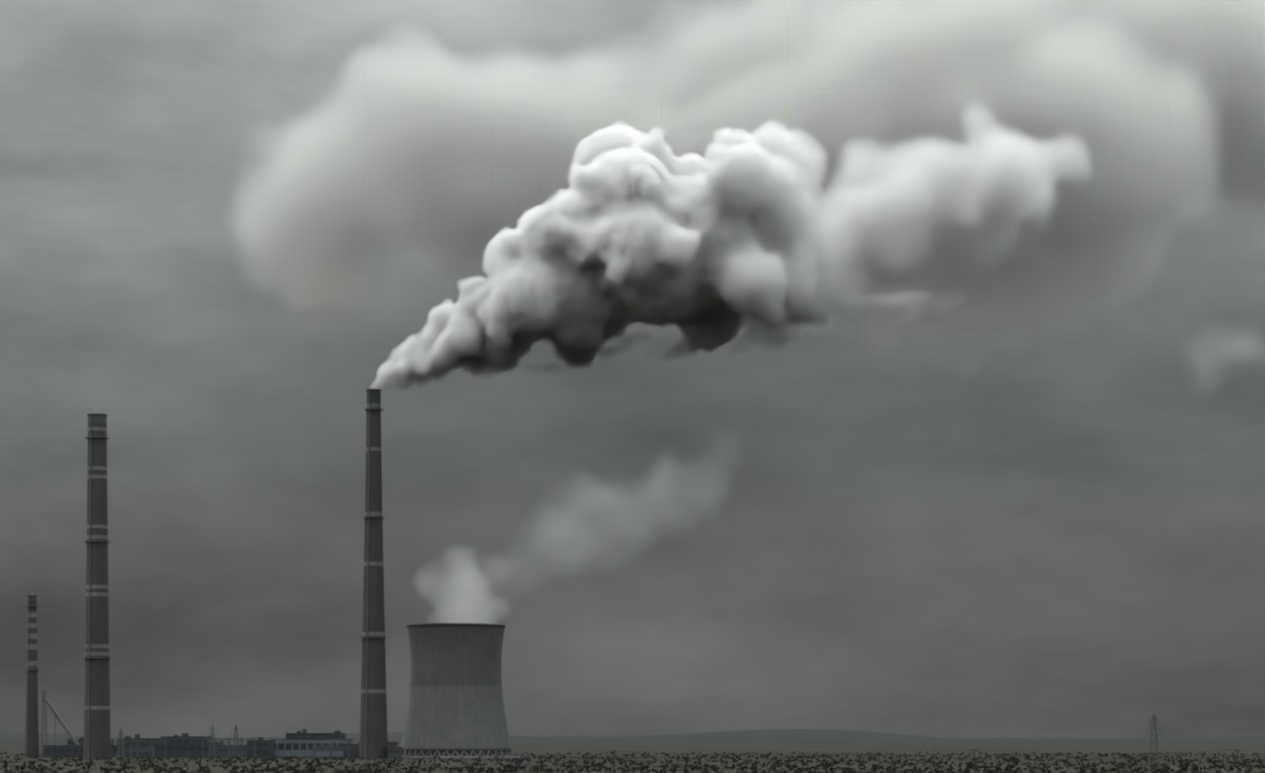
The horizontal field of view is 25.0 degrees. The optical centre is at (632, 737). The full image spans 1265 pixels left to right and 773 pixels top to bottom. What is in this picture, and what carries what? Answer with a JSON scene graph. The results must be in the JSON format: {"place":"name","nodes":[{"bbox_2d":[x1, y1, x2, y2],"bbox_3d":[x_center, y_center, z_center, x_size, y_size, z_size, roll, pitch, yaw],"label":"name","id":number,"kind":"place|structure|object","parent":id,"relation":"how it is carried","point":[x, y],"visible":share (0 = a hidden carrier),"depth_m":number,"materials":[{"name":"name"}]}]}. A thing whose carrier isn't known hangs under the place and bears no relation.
{"place":"outdoors","nodes":[
{"label":"outdoors","id":0,"kind":"place"},
{"bbox_2d":[0,729,1264,772],"bbox_3d":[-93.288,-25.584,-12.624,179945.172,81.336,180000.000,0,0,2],"label":"ground","id":1,"kind":"structure","parent":0,"point":[744,741],"depth_m":3217.31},
{"bbox_2d":[25,589,38,757],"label":"chimney","id":2,"kind":"object","parent":1,"relation":"on","point":[32,727],"visible":1,"depth_m":2096.21,"materials":[{"name":"concrete"}]},
{"bbox_2d":[41,691,79,756],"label":"coal conveyor","id":3,"kind":"object","parent":1,"relation":"on","point":[58,717],"visible":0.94,"depth_m":2087.77,"materials":[{"name":"metal"}]},
{"bbox_2d":[1,729,125,757],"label":"power line","id":4,"kind":"object","parent":1,"relation":"on","point":[119,739],"visible":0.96,"depth_m":1895.01,"materials":[{"name":"metal"}]},
{"bbox_2d":[43,741,116,757],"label":"building","id":5,"kind":"structure","parent":1,"relation":"on","point":[63,751],"depth_m":2078.87,"materials":[{"name":"grey concrete"}]},
{"bbox_2d":[67,737,113,744],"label":"bunker building","id":6,"kind":"structure","parent":1,"relation":"on","point":[69,741],"depth_m":2149.19,"materials":[{"name":"grey concrete"}]},
{"bbox_2d":[83,407,111,758],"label":"chimney","id":7,"kind":"object","parent":1,"relation":"on","point":[97,696],"visible":1,"depth_m":1940.77,"materials":[{"name":"concrete"}]},
{"bbox_2d":[111,747,154,758],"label":"flue duct","id":8,"kind":"object","parent":1,"relation":"on","point":[136,749],"visible":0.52,"depth_m":1954.71,"materials":[{"name":"metal"}]},
{"bbox_2d":[117,734,160,742],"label":"office building","id":9,"kind":"structure","parent":1,"relation":"on","point":[129,738],"depth_m":2127.34,"materials":[{"name":"grey concrete"}]},
{"bbox_2d":[122,739,166,758],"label":"substation gantry","id":10,"kind":"object","parent":1,"relation":"on","point":[136,744],"visible":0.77,"depth_m":1986.10,"materials":[{"name":"metal"}]},
{"bbox_2d":[117,739,218,757],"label":"workshop building","id":11,"kind":"structure","parent":1,"relation":"on","point":[183,750],"depth_m":2036.11,"materials":[{"name":"grey glass"}]},
{"bbox_2d":[161,733,211,742],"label":"building","id":12,"kind":"structure","parent":1,"relation":"on","point":[185,738],"depth_m":2116.28,"materials":[{"name":"grey concrete"}]},
{"bbox_2d":[208,723,241,758],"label":"utility pole","id":13,"kind":"object","parent":1,"relation":"on","point":[212,728],"visible":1,"depth_m":1974.43,"materials":[{"name":"metal"}]},
{"bbox_2d":[202,738,255,758],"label":"substation gantry","id":14,"kind":"object","parent":1,"relation":"on","point":[229,746],"visible":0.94,"depth_m":1978.95,"materials":[{"name":"metal"}]},
{"bbox_2d":[219,741,246,757],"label":"building","id":15,"kind":"structure","parent":1,"relation":"on","point":[223,750],"depth_m":2094.95,"materials":[{"name":"grey concrete"}]},
{"bbox_2d":[247,737,274,757],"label":"switch house","id":16,"kind":"structure","parent":1,"relation":"on","point":[265,749],"depth_m":2024.04,"materials":[{"name":"grey concrete"}]},
{"bbox_2d":[269,735,352,757],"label":"turbine hall","id":17,"kind":"structure","parent":1,"relation":"on","point":[299,748],"depth_m":2053.08,"materials":[{"name":"grey concrete"}]},
{"bbox_2d":[286,729,345,738],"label":"boiler house","id":18,"kind":"structure","parent":1,"relation":"on","point":[303,734],"depth_m":2133.29,"materials":[{"name":"grey concrete"}]},
{"bbox_2d":[313,745,359,757],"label":"flue duct","id":19,"kind":"object","parent":1,"relation":"on","point":[348,748],"visible":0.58,"depth_m":2000.15,"materials":[{"name":"metal"}]},
{"bbox_2d":[343,744,359,757],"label":"building","id":20,"kind":"structure","parent":1,"relation":"on","point":[353,754],"depth_m":2031.85,"materials":[{"name":"grey concrete"}]},
{"bbox_2d":[359,385,387,758],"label":"chimney","id":21,"kind":"object","parent":1,"relation":"on","point":[373,716],"visible":1,"depth_m":1985.33,"materials":[{"name":"concrete"}]},
{"bbox_2d":[358,742,397,746],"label":"building","id":22,"kind":"structure","parent":1,"relation":"on","point":[395,744],"depth_m":2104.78,"materials":[{"name":"grey concrete"}]},
{"bbox_2d":[388,743,402,757],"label":"building","id":23,"kind":"structure","parent":1,"relation":"on","point":[394,752],"depth_m":1980.74,"materials":[{"name":"grey concrete"}]},
{"bbox_2d":[230,725,664,757],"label":"power line","id":24,"kind":"object","parent":1,"relation":"on","point":[238,752],"visible":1,"depth_m":1911.57,"materials":[{"name":"metal"}]},
{"bbox_2d":[401,623,519,758],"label":"cooling tower","id":25,"kind":"structure","parent":1,"relation":"on","point":[456,682],"depth_m":2009.52,"materials":[{"name":"concrete"}]},
{"bbox_2d":[22,771,1168,772],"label":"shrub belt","id":26,"kind":"object","parent":1,"relation":"on","point":[456,772],"visible":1,"depth_m":1076.13,"materials":[{"name":"green plant"}]},
{"bbox_2d":[0,751,1264,772],"bbox_3d":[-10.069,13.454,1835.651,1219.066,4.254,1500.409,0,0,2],"label":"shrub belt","id":27,"kind":"object","parent":1,"relation":"on","point":[1009,767],"visible":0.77,"depth_m":1426.71,"materials":[{"name":"green plant"}]},
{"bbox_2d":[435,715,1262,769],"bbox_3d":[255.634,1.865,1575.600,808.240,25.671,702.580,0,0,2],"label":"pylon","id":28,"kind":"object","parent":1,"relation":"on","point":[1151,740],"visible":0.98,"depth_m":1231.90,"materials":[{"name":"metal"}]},
{"bbox_2d":[515,749,1240,772],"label":"pole line","id":29,"kind":"object","parent":1,"relation":"on","point":[974,750],"visible":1,"depth_m":959.69,"materials":[{"name":"brown wood"}]},
{"bbox_2d":[0,0,1264,737],"label":"sky","id":30,"kind":"structure","parent":0,"point":[885,366],"materials":[{"name":"grey"}]}
]}

